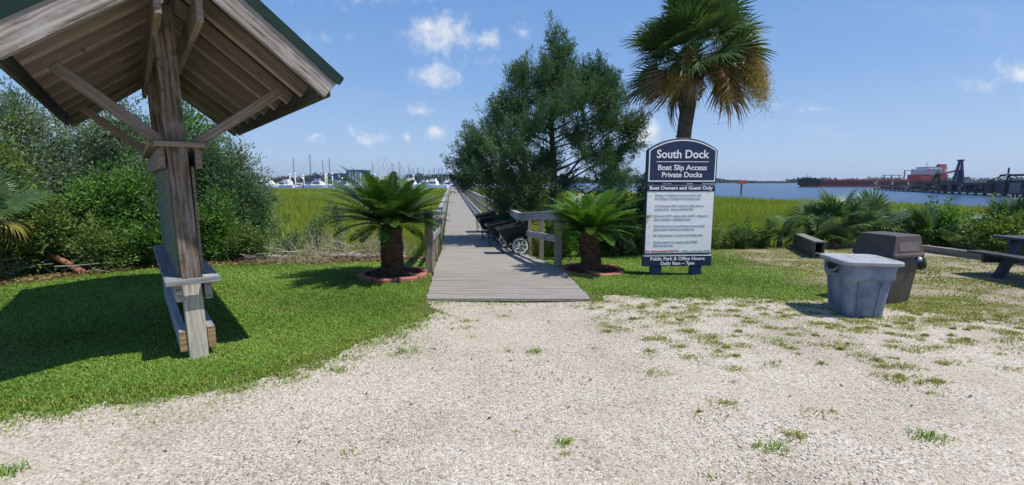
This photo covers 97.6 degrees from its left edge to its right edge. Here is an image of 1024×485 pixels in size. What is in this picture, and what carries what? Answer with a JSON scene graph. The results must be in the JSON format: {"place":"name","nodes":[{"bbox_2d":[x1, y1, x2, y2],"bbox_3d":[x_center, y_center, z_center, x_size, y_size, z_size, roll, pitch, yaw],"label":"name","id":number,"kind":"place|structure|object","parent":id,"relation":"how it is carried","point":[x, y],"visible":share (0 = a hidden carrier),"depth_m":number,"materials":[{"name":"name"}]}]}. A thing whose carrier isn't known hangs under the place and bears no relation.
{"place":"outdoors","nodes":[
{"label":"outdoors","id":0,"kind":"place"},
{"bbox_2d":[0,294,1023,484],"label":"gravel lot","id":1,"kind":"structure","parent":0,"point":[85,454],"depth_m":3.09,"materials":[{"name":"beige gravel"}]},
{"bbox_2d":[0,457,41,479],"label":"weed tuft","id":2,"kind":"object","parent":1,"relation":"on","point":[2,471],"visible":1,"depth_m":2.47,"materials":[{"name":"green plant"}]},
{"bbox_2d":[327,364,354,373],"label":"weed tuft","id":3,"kind":"object","parent":1,"relation":"on","point":[338,369],"visible":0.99,"depth_m":3.80,"materials":[{"name":"green plant"}]},
{"bbox_2d":[373,344,444,358],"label":"weed tuft","id":4,"kind":"object","parent":1,"relation":"on","point":[399,349],"visible":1,"depth_m":4.19,"materials":[{"name":"green plant"}]},
{"bbox_2d":[526,347,543,353],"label":"weed tuft","id":5,"kind":"object","parent":1,"relation":"on","point":[536,350],"visible":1,"depth_m":4.22,"materials":[{"name":"green plant"}]},
{"bbox_2d":[553,435,579,446],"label":"weed tuft","id":6,"kind":"object","parent":1,"relation":"on","point":[566,441],"visible":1,"depth_m":2.74,"materials":[{"name":"green plant"}]},
{"bbox_2d":[260,295,1023,481],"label":"gravel weeds","id":7,"kind":"object","parent":1,"relation":"on","point":[936,319],"visible":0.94,"depth_m":4.88,"materials":[{"name":"green plant"}]},
{"bbox_2d":[753,335,797,345],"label":"weed tuft","id":8,"kind":"object","parent":1,"relation":"on","point":[781,340],"visible":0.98,"depth_m":4.45,"materials":[{"name":"green plant"}]},
{"bbox_2d":[751,436,802,455],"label":"weed tuft","id":9,"kind":"object","parent":1,"relation":"on","point":[777,444],"visible":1,"depth_m":2.69,"materials":[{"name":"green plant"}]},
{"bbox_2d":[819,253,904,317],"bbox_3d":[4.235,0.532,5.502,0.690,0.706,0.652,1,8,9],"label":"rubbish bin","id":10,"kind":"object","parent":1,"relation":"on","point":[859,285],"visible":0.98,"depth_m":5.29,"materials":[{"name":"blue plastic"}]},
{"bbox_2d":[893,423,958,446],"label":"weed tuft","id":11,"kind":"object","parent":1,"relation":"on","point":[927,435],"visible":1,"depth_m":2.80,"materials":[{"name":"green plant"}]},
{"bbox_2d":[0,237,1023,438],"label":"lawn","id":12,"kind":"structure","parent":0,"point":[986,276],"depth_m":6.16,"materials":[{"name":"plant"}]},
{"bbox_2d":[4,257,25,275],"bbox_3d":[-9.099,0.281,7.704,1.118,0.586,1.493,-8,11,-44],"label":"dead branch pile","id":13,"kind":"object","parent":12,"relation":"on","point":[13,268],"visible":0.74,"depth_m":7.80,"materials":[{"name":"wood"}]},
{"bbox_2d":[0,165,51,281],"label":"young palm","id":14,"kind":"object","parent":12,"relation":"on","point":[13,225],"visible":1,"depth_m":7.11,"materials":[{"name":"green plant"}]},
{"bbox_2d":[0,92,67,265],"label":"wax myrtle","id":15,"kind":"object","parent":12,"relation":"on","point":[10,159],"visible":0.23,"depth_m":8.67,"materials":[{"name":"green plant"}]},
{"bbox_2d":[0,163,80,271],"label":"wax myrtle","id":16,"kind":"object","parent":12,"relation":"on","point":[2,169],"visible":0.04,"depth_m":8.17,"materials":[{"name":"green plant"}]},
{"bbox_2d":[0,75,92,244],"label":"cedar tree","id":17,"kind":"object","parent":12,"relation":"on","point":[38,121],"visible":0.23,"depth_m":10.46,"materials":[{"name":"green plant"}]},
{"bbox_2d":[0,181,102,273],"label":"wax myrtle","id":18,"kind":"object","parent":12,"relation":"on","point":[54,224],"visible":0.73,"depth_m":7.78,"materials":[{"name":"green plant"}]},
{"bbox_2d":[2,246,120,272],"bbox_3d":[-7.914,0.370,7.830,1.764,0.727,0.647,0,8,0],"label":"dead branch pile","id":19,"kind":"object","parent":12,"relation":"on","point":[33,265],"visible":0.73,"depth_m":7.86,"materials":[{"name":"wood"}]},
{"bbox_2d":[46,252,85,274],"bbox_3d":[-7.822,0.369,7.854,0.819,0.382,0.117,2,8,16],"label":"fallen log","id":20,"kind":"object","parent":12,"relation":"on","point":[63,261],"visible":0.96,"depth_m":7.80,"materials":[{"name":"brown wood"}]},
{"bbox_2d":[3,93,151,234],"bbox_3d":[-9.390,-1.458,10.326,3.197,4.234,3.477,0,8,0],"label":"cedar tree","id":21,"kind":"object","parent":12,"relation":"on","point":[106,145],"visible":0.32,"depth_m":10.09,"materials":[{"name":"green plant"}]},
{"bbox_2d":[25,205,144,272],"bbox_3d":[-7.626,0.067,8.165,1.656,1.524,1.247,0,8,0],"label":"wax myrtle","id":22,"kind":"object","parent":12,"relation":"on","point":[92,243],"visible":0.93,"depth_m":7.97,"materials":[{"name":"green plant"}]},
{"bbox_2d":[65,200,132,264],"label":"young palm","id":23,"kind":"object","parent":12,"relation":"on","point":[87,219],"visible":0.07,"depth_m":8.37,"materials":[{"name":"green plant"}]},
{"bbox_2d":[67,103,150,156],"bbox_3d":[-10.628,-1.927,12.913,4.698,4.616,2.962,0,8,0],"label":"wax myrtle","id":24,"kind":"object","parent":12,"relation":"on","point":[144,118],"depth_m":12.47,"materials":[{"name":"green plant"}]},
{"bbox_2d":[40,151,200,264],"bbox_3d":[-7.772,-0.567,8.897,2.197,2.659,2.410,3,8,23],"label":"wax myrtle","id":25,"kind":"object","parent":12,"relation":"on","point":[110,191],"visible":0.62,"depth_m":8.54,"materials":[{"name":"green plant"}]},
{"bbox_2d":[104,202,161,266],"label":"wax myrtle","id":26,"kind":"object","parent":12,"relation":"on","point":[141,241],"visible":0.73,"depth_m":8.35,"materials":[{"name":"green plant"}]},
{"bbox_2d":[114,164,220,257],"bbox_3d":[-7.099,-0.597,9.067,2.114,2.673,1.846,0,8,0],"label":"wax myrtle","id":27,"kind":"object","parent":12,"relation":"on","point":[153,181],"visible":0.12,"depth_m":8.79,"materials":[{"name":"green plant"}]},
{"bbox_2d":[0,0,343,358],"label":"notice shelter","id":28,"kind":"object","parent":12,"relation":"on","point":[236,67],"visible":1,"depth_m":3.97,"materials":[{"name":"brown wood"}]},
{"bbox_2d":[130,99,243,170],"bbox_3d":[-8.882,-1.980,12.258,2.913,4.851,2.676,5,9,32],"label":"oak tree","id":29,"kind":"object","parent":12,"relation":"on","point":[198,116],"visible":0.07,"depth_m":12.12,"materials":[{"name":"green plant"}]},
{"bbox_2d":[137,104,259,256],"bbox_3d":[-7.138,-1.208,10.173,2.440,3.716,2.298,3,8,19],"label":"cedar tree","id":30,"kind":"object","parent":12,"relation":"on","point":[201,183],"visible":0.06,"depth_m":10.01,"materials":[{"name":"green plant"}]},
{"bbox_2d":[0,254,443,286],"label":"leaf litter","id":31,"kind":"object","parent":12,"relation":"on","point":[10,280],"visible":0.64,"depth_m":9.02,"materials":[{"name":"brown plant"}]},
{"bbox_2d":[197,186,251,261],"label":"wax myrtle","id":32,"kind":"object","parent":12,"relation":"on","point":[220,212],"visible":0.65,"depth_m":9.28,"materials":[{"name":"green plant"}]},
{"bbox_2d":[200,207,282,259],"bbox_3d":[-5.907,-0.027,9.553,1.357,1.501,1.543,5,9,34],"label":"wax myrtle","id":33,"kind":"object","parent":12,"relation":"on","point":[249,241],"visible":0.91,"depth_m":9.54,"materials":[{"name":"green plant"}]},
{"bbox_2d":[195,135,290,255],"bbox_3d":[-6.432,-0.939,10.415,2.193,3.136,1.993,4,8,24],"label":"cedar tree","id":34,"kind":"object","parent":12,"relation":"on","point":[247,199],"visible":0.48,"depth_m":10.13,"materials":[{"name":"green plant"}]},
{"bbox_2d":[202,122,283,221],"bbox_3d":[-6.449,-1.184,10.871,1.762,3.561,1.836,7,10,42],"label":"cedar tree","id":35,"kind":"object","parent":12,"relation":"on","point":[229,144],"visible":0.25,"depth_m":10.68,"materials":[{"name":"green plant"}]},
{"bbox_2d":[234,254,290,260],"bbox_3d":[-5.406,0.321,9.751,1.107,0.130,0.130,-2,8,-17],"label":"drift log","id":36,"kind":"object","parent":12,"relation":"on","point":[241,258],"visible":0.48,"depth_m":9.70,"materials":[{"name":"grey wood"}]},
{"bbox_2d":[265,222,310,257],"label":"cedar seedling","id":37,"kind":"object","parent":12,"relation":"on","point":[294,238],"visible":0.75,"depth_m":10.04,"materials":[{"name":"green plant"}]},
{"bbox_2d":[234,243,344,260],"bbox_3d":[-4.907,0.213,9.568,2.425,0.489,0.974,0,8,0],"label":"dead branch pile","id":38,"kind":"object","parent":12,"relation":"on","point":[281,251],"visible":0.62,"depth_m":9.68,"materials":[{"name":"wood"}]},
{"bbox_2d":[223,252,361,264],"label":"dry weed","id":39,"kind":"object","parent":12,"relation":"on","point":[300,256],"visible":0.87,"depth_m":9.45,"materials":[{"name":"beige plant"}]},
{"bbox_2d":[273,237,339,259],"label":"dry weed","id":40,"kind":"object","parent":12,"relation":"on","point":[318,250],"visible":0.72,"depth_m":10.00,"materials":[{"name":"beige plant"}]},
{"bbox_2d":[300,208,332,255],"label":"cedar seedling","id":41,"kind":"object","parent":12,"relation":"on","point":[316,231],"visible":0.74,"depth_m":10.69,"materials":[{"name":"green plant"}]},
{"bbox_2d":[297,225,357,257],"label":"dry weed","id":42,"kind":"object","parent":12,"relation":"on","point":[320,248],"visible":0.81,"depth_m":10.38,"materials":[{"name":"beige plant"}]},
{"bbox_2d":[287,235,380,259],"bbox_3d":[-3.728,0.210,10.097,2.715,0.639,0.981,1,8,9],"label":"dead branch pile","id":43,"kind":"object","parent":12,"relation":"on","point":[352,252],"visible":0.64,"depth_m":10.13,"materials":[{"name":"wood"}]},
{"bbox_2d":[315,200,356,251],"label":"cedar seedling","id":44,"kind":"object","parent":12,"relation":"on","point":[335,225],"visible":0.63,"depth_m":10.90,"materials":[{"name":"green plant"}]},
{"bbox_2d":[312,253,371,257],"bbox_3d":[-3.902,0.304,10.304,1.306,0.130,0.130,-1,8,-5],"label":"drift log","id":45,"kind":"object","parent":12,"relation":"on","point":[350,255],"visible":0.59,"depth_m":10.27,"materials":[{"name":"grey wood"}]},
{"bbox_2d":[336,222,380,258],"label":"dry weed","id":46,"kind":"object","parent":12,"relation":"on","point":[367,247],"visible":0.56,"depth_m":10.32,"materials":[{"name":"beige plant"}]},
{"bbox_2d":[357,266,426,282],"bbox_3d":[-2.029,0.563,7.639,1.174,0.137,1.169,0,8,0],"label":"edging ring","id":47,"kind":"object","parent":12,"relation":"on","point":[422,274],"visible":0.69,"depth_m":7.24,"materials":[{"name":"red brick"}]},
{"bbox_2d":[365,268,419,278],"bbox_3d":[-2.030,0.537,7.642,0.960,0.167,0.960,0,8,0],"label":"mulch bed","id":48,"kind":"object","parent":12,"relation":"on","point":[405,273],"visible":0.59,"depth_m":7.47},
{"bbox_2d":[309,165,452,273],"bbox_3d":[-2.167,-0.314,7.496,2.511,1.933,2.462,0,8,0],"label":"sago palm","id":49,"kind":"object","parent":48,"relation":"on","point":[390,202],"visible":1,"depth_m":7.19,"materials":[{"name":"green plant"}]},
{"bbox_2d":[368,232,445,257],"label":"dry weed","id":50,"kind":"object","parent":12,"relation":"on","point":[405,250],"visible":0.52,"depth_m":10.56,"materials":[{"name":"beige plant"}]},
{"bbox_2d":[439,9,653,250],"bbox_3d":[1.044,-2.930,13.804,6.704,8.273,3.263,0,8,0],"label":"cedar tree","id":51,"kind":"object","parent":12,"relation":"on","point":[553,73],"visible":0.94,"depth_m":13.46,"materials":[{"name":"green plant"}]},
{"bbox_2d":[532,196,580,259],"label":"wax myrtle","id":52,"kind":"object","parent":12,"relation":"on","point":[566,247],"visible":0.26,"depth_m":10.37,"materials":[{"name":"green plant"}]},
{"bbox_2d":[545,185,618,256],"bbox_3d":[1.701,-0.376,11.582,1.742,2.331,1.718,-2,8,-17],"label":"wax myrtle","id":53,"kind":"object","parent":12,"relation":"on","point":[584,193],"visible":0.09,"depth_m":11.62,"materials":[{"name":"green plant"}]},
{"bbox_2d":[566,264,616,274],"bbox_3d":[1.446,0.503,8.190,0.967,0.166,0.997,0,8,0],"label":"mulch bed","id":54,"kind":"object","parent":12,"relation":"on","point":[578,269],"visible":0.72,"depth_m":8.02,"materials":[{"name":"brown wood"}]},
{"bbox_2d":[540,184,654,269],"bbox_3d":[1.515,-0.223,8.088,2.106,1.672,2.087,0,8,0],"label":"sago palm","id":55,"kind":"object","parent":54,"relation":"on","point":[586,216],"visible":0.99,"depth_m":7.83,"materials":[{"name":"green plant"}]},
{"bbox_2d":[559,263,624,275],"bbox_3d":[1.450,0.529,8.176,1.176,0.140,1.170,0,8,0],"label":"edging ring","id":56,"kind":"object","parent":12,"relation":"on","point":[620,270],"visible":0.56,"depth_m":8.01,"materials":[{"name":"red brick"}]},
{"bbox_2d":[588,170,642,256],"bbox_3d":[2.744,-0.569,11.296,1.876,2.573,1.680,2,8,16],"label":"wax myrtle","id":57,"kind":"object","parent":12,"relation":"on","point":[623,223],"visible":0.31,"depth_m":11.18,"materials":[{"name":"green plant"}]},
{"bbox_2d":[263,223,968,257],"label":"bank reeds","id":58,"kind":"object","parent":12,"relation":"on","point":[331,244],"visible":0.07,"depth_m":12.14,"materials":[{"name":"plant"}]},
{"bbox_2d":[599,213,641,255],"bbox_3d":[2.941,-0.013,12.132,1.910,1.691,1.850,0,8,0],"label":"saw palmetto","id":59,"kind":"object","parent":12,"relation":"on","point":[614,246],"visible":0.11,"depth_m":11.84,"materials":[{"name":"green plant"}]},
{"bbox_2d":[621,173,667,248],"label":"wax myrtle","id":60,"kind":"object","parent":12,"relation":"on","point":[639,205],"visible":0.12,"depth_m":11.06,"materials":[{"name":"green plant"}]},
{"bbox_2d":[641,138,717,275],"bbox_3d":[2.865,-0.458,7.746,1.214,2.625,0.186,-1,8,-4],"label":"dock sign","id":61,"kind":"object","parent":12,"relation":"on","point":[677,229],"visible":0.99,"depth_m":7.64,"materials":[{"name":"blue paint"}]},
{"bbox_2d":[619,0,777,183],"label":"cabbage palm","id":62,"kind":"object","parent":12,"relation":"on","point":[732,66],"visible":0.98,"depth_m":10.27,"materials":[{"name":"green plant"}]},
{"bbox_2d":[711,219,742,249],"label":"bank shrub","id":63,"kind":"object","parent":12,"relation":"on","point":[717,239],"visible":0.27,"depth_m":11.34,"materials":[{"name":"green plant"}]},
{"bbox_2d":[722,215,775,249],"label":"bank shrub","id":64,"kind":"object","parent":12,"relation":"on","point":[745,242],"visible":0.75,"depth_m":11.39,"materials":[{"name":"green plant"}]},
{"bbox_2d":[752,213,806,246],"bbox_3d":[6.756,-0.122,11.322,1.457,1.268,1.093,0,8,0],"label":"saw palmetto","id":65,"kind":"object","parent":12,"relation":"on","point":[789,225],"visible":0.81,"depth_m":11.21,"materials":[{"name":"green plant"}]},
{"bbox_2d":[793,233,825,257],"bbox_3d":[6.789,0.056,10.284,0.220,0.370,1.621,3,8,19],"label":"timber trough","id":66,"kind":"object","parent":12,"relation":"on","point":[810,246],"visible":0.94,"depth_m":9.94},
{"bbox_2d":[787,212,857,247],"bbox_3d":[7.844,-0.200,11.364,1.362,1.225,1.485,-4,9,-26],"label":"saw palmetto","id":67,"kind":"object","parent":12,"relation":"on","point":[827,225],"visible":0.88,"depth_m":11.13,"materials":[{"name":"green plant"}]},
{"bbox_2d":[825,243,854,246],"bbox_3d":[8.342,0.082,11.391,2.023,0.161,0.241,-1,8,-6],"label":"bed edging","id":68,"kind":"object","parent":12,"relation":"on","point":[837,245],"visible":0.21,"depth_m":11.40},
{"bbox_2d":[772,185,929,245],"bbox_3d":[8.728,-0.387,11.805,3.699,2.359,2.479,4,8,24],"label":"saw palmetto","id":69,"kind":"object","parent":12,"relation":"on","point":[866,212],"visible":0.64,"depth_m":11.51,"materials":[{"name":"green plant"}]},
{"bbox_2d":[852,231,926,303],"bbox_3d":[5.075,0.344,6.019,0.661,0.940,0.588,-2,8,-15],"label":"rubbish bin","id":70,"kind":"object","parent":12,"relation":"on","point":[907,249],"visible":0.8,"depth_m":5.82,"materials":[{"name":"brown plastic"}]},
{"bbox_2d":[898,203,972,246],"bbox_3d":[10.385,-0.237,11.330,1.734,1.641,1.960,0,8,0],"label":"saw palmetto","id":71,"kind":"object","parent":12,"relation":"on","point":[923,216],"visible":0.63,"depth_m":11.07,"materials":[{"name":"green plant"}]},
{"bbox_2d":[891,194,981,245],"bbox_3d":[10.883,-0.462,11.642,2.070,1.666,1.705,-3,8,-19],"label":"bank shrub","id":72,"kind":"object","parent":12,"relation":"on","point":[950,216],"visible":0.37,"depth_m":11.29,"materials":[{"name":"green plant"}]},
{"bbox_2d":[923,245,1023,265],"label":"edging timber","id":73,"kind":"object","parent":12,"relation":"on","point":[947,251],"visible":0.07,"depth_m":9.94,"materials":[{"name":"wood"}]},
{"bbox_2d":[970,192,998,223],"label":"bank shrub","id":74,"kind":"object","parent":12,"relation":"on","point":[983,206],"visible":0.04,"depth_m":11.69,"materials":[{"name":"green plant"}]},
{"bbox_2d":[953,206,1023,252],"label":"bank shrub","id":75,"kind":"object","parent":12,"relation":"on","point":[985,230],"visible":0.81,"depth_m":10.16,"materials":[{"name":"green plant"}]},
{"bbox_2d":[960,194,1023,254],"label":"saw palmetto","id":76,"kind":"object","parent":12,"relation":"on","point":[1016,205],"visible":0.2,"depth_m":10.77,"materials":[{"name":"green plant"}]},
{"bbox_2d":[967,235,1023,278],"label":"picnic table","id":77,"kind":"object","parent":12,"relation":"on","point":[1009,258],"visible":0.93,"depth_m":7.45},
{"bbox_2d":[0,0,1023,181],"label":"sky","id":78,"kind":"structure","parent":0,"point":[864,89],"materials":[{"name":"blue"}]},
{"bbox_2d":[52,187,988,257],"bbox_3d":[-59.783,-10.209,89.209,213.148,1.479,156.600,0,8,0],"label":"marsh grass","id":79,"kind":"structure","parent":0,"point":[771,208],"depth_m":34.91,"materials":[{"name":"green plant"}]},
{"bbox_2d":[17,182,1023,208],"bbox_3d":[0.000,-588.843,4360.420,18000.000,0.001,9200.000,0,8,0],"label":"river water","id":80,"kind":"structure","parent":0,"point":[787,191],"depth_m":111.12,"materials":[{"name":"blue liquid"}]},
{"bbox_2d":[256,181,279,187],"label":"motorboat","id":81,"kind":"object","parent":80,"relation":"on","point":[274,185],"visible":0.21,"depth_m":174.28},
{"bbox_2d":[277,182,296,187],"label":"motorboat","id":82,"kind":"object","parent":80,"relation":"on","point":[284,185],"visible":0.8,"depth_m":174.88,"materials":[{"name":"plastic"}]},
{"bbox_2d":[281,179,292,184],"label":"motorboat","id":83,"kind":"object","parent":80,"relation":"on","point":[285,180],"visible":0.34,"depth_m":184.23,"materials":[{"name":"white plastic"}]},
{"bbox_2d":[298,154,315,182],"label":"sailboat","id":84,"kind":"object","parent":80,"relation":"on","point":[310,171],"visible":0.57,"depth_m":179.70,"materials":[{"name":"metal"}]},
{"bbox_2d":[301,178,331,187],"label":"motorboat","id":85,"kind":"object","parent":80,"relation":"on","point":[317,184],"visible":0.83,"depth_m":174.03,"materials":[{"name":"white plastic"}]},
{"bbox_2d":[316,160,328,181],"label":"sailboat","id":86,"kind":"object","parent":80,"relation":"on","point":[322,163],"visible":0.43,"depth_m":188.16,"materials":[{"name":"metal"}]},
{"bbox_2d":[333,173,346,181],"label":"boat shed","id":87,"kind":"object","parent":80,"relation":"on","point":[335,174],"visible":0.2,"depth_m":603.35,"materials":[{"name":"blue metal"}]},
{"bbox_2d":[328,178,358,187],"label":"motorboat","id":88,"kind":"object","parent":80,"relation":"on","point":[333,186],"visible":0.41,"depth_m":174.01,"materials":[{"name":"white plastic"}]},
{"bbox_2d":[346,170,370,183],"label":"boat shed","id":89,"kind":"object","parent":80,"relation":"on","point":[351,176],"visible":0.45,"depth_m":593.28,"materials":[{"name":"metal"}]},
{"bbox_2d":[405,178,416,187],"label":"motorboat","id":90,"kind":"object","parent":80,"relation":"on","point":[410,179],"visible":0.25,"depth_m":184.89,"materials":[{"name":"white plastic"}]},
{"bbox_2d":[417,179,448,188],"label":"motorboat","id":91,"kind":"object","parent":80,"relation":"on","point":[433,183],"visible":0.68,"depth_m":172.95,"materials":[{"name":"white plastic"}]},
{"bbox_2d":[444,180,458,185],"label":"motorboat","id":92,"kind":"object","parent":80,"relation":"on","point":[446,183],"visible":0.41,"depth_m":189.13,"materials":[{"name":"white plastic"}]},
{"bbox_2d":[426,187,589,301],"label":"boardwalk","id":93,"kind":"structure","parent":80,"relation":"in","point":[472,264],"depth_m":7.75,"materials":[{"name":"grey wood"}]},
{"bbox_2d":[424,185,449,272],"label":"timber railing","id":94,"kind":"object","parent":93,"relation":"attached to","point":[431,243],"visible":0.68,"depth_m":9.63,"materials":[{"name":"grey wood"}]},
{"bbox_2d":[473,211,496,232],"bbox_3d":[-0.954,-0.942,16.733,0.953,1.102,0.798,-1,8,-9],"label":"dock cart","id":95,"kind":"object","parent":93,"relation":"on","point":[481,215],"visible":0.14,"depth_m":16.44,"materials":[{"name":"black plastic"}]},
{"bbox_2d":[478,214,499,238],"bbox_3d":[-0.654,-0.700,14.947,0.953,1.102,0.798,-1,8,-6],"label":"dock cart","id":96,"kind":"object","parent":93,"relation":"on","point":[484,220],"visible":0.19,"depth_m":14.66,"materials":[{"name":"black plastic"}]},
{"bbox_2d":[484,208,517,247],"bbox_3d":[-0.314,-0.445,13.067,0.953,1.102,0.798,-1,8,-10],"label":"dock cart","id":97,"kind":"object","parent":93,"relation":"on","point":[493,231],"visible":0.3,"depth_m":12.80,"materials":[{"name":"black plastic"}]},
{"bbox_2d":[458,185,562,266],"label":"timber railing","id":98,"kind":"object","parent":93,"relation":"attached to","point":[473,198],"visible":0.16,"depth_m":9.83,"materials":[{"name":"grey wood"}]},
{"bbox_2d":[495,209,534,254],"bbox_3d":[0.076,-0.277,11.221,0.953,1.102,0.798,-1,8,-8],"label":"dock cart","id":99,"kind":"object","parent":93,"relation":"on","point":[513,234],"visible":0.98,"depth_m":10.94,"materials":[{"name":"black plastic"}]},
{"bbox_2d":[738,180,745,193],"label":"channel marker","id":100,"kind":"object","parent":80,"relation":"in","point":[741,182],"visible":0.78,"depth_m":107.87,"materials":[{"name":"red metal"}]},
{"bbox_2d":[797,164,954,186],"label":"cargo ship","id":101,"kind":"object","parent":80,"relation":"on","point":[918,176],"visible":0.94,"depth_m":252.05,"materials":[{"name":"red paint"}]},
{"bbox_2d":[873,159,1023,196],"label":"loading pier","id":102,"kind":"structure","parent":80,"relation":"in","point":[1004,187],"depth_m":104.75,"materials":[{"name":"metal"}]},
{"bbox_2d":[113,303,1009,451],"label":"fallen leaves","id":103,"kind":"object","parent":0,"point":[698,411],"visible":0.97,"depth_m":3.85,"materials":[{"name":"brown plant"}]},
{"bbox_3d":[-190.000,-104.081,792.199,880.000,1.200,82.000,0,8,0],"label":"far bank","id":104,"kind":"structure","parent":0,"visible":0},
{"bbox_2d":[250,172,644,182],"bbox_3d":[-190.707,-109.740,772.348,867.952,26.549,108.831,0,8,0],"label":"woodland","id":105,"kind":"object","parent":104,"relation":"on","point":[418,177],"visible":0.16,"depth_m":759.42,"materials":[{"name":"green plant"}]},
{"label":"far bank","id":106,"kind":"structure","parent":0,"visible":0},
{"bbox_2d":[716,178,797,182],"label":"woodland","id":107,"kind":"object","parent":106,"relation":"on","point":[726,181],"visible":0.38,"depth_m":875.50,"materials":[{"name":"green plant"}]},
{"bbox_3d":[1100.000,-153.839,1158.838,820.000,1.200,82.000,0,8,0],"label":"far bank","id":108,"kind":"structure","parent":0,"visible":0},
{"bbox_2d":[782,176,1023,182],"bbox_3d":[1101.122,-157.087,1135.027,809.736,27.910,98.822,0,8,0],"label":"woodland","id":109,"kind":"object","parent":108,"relation":"on","point":[967,179],"visible":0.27,"depth_m":1130.42,"materials":[{"name":"green plant"}]}
]}

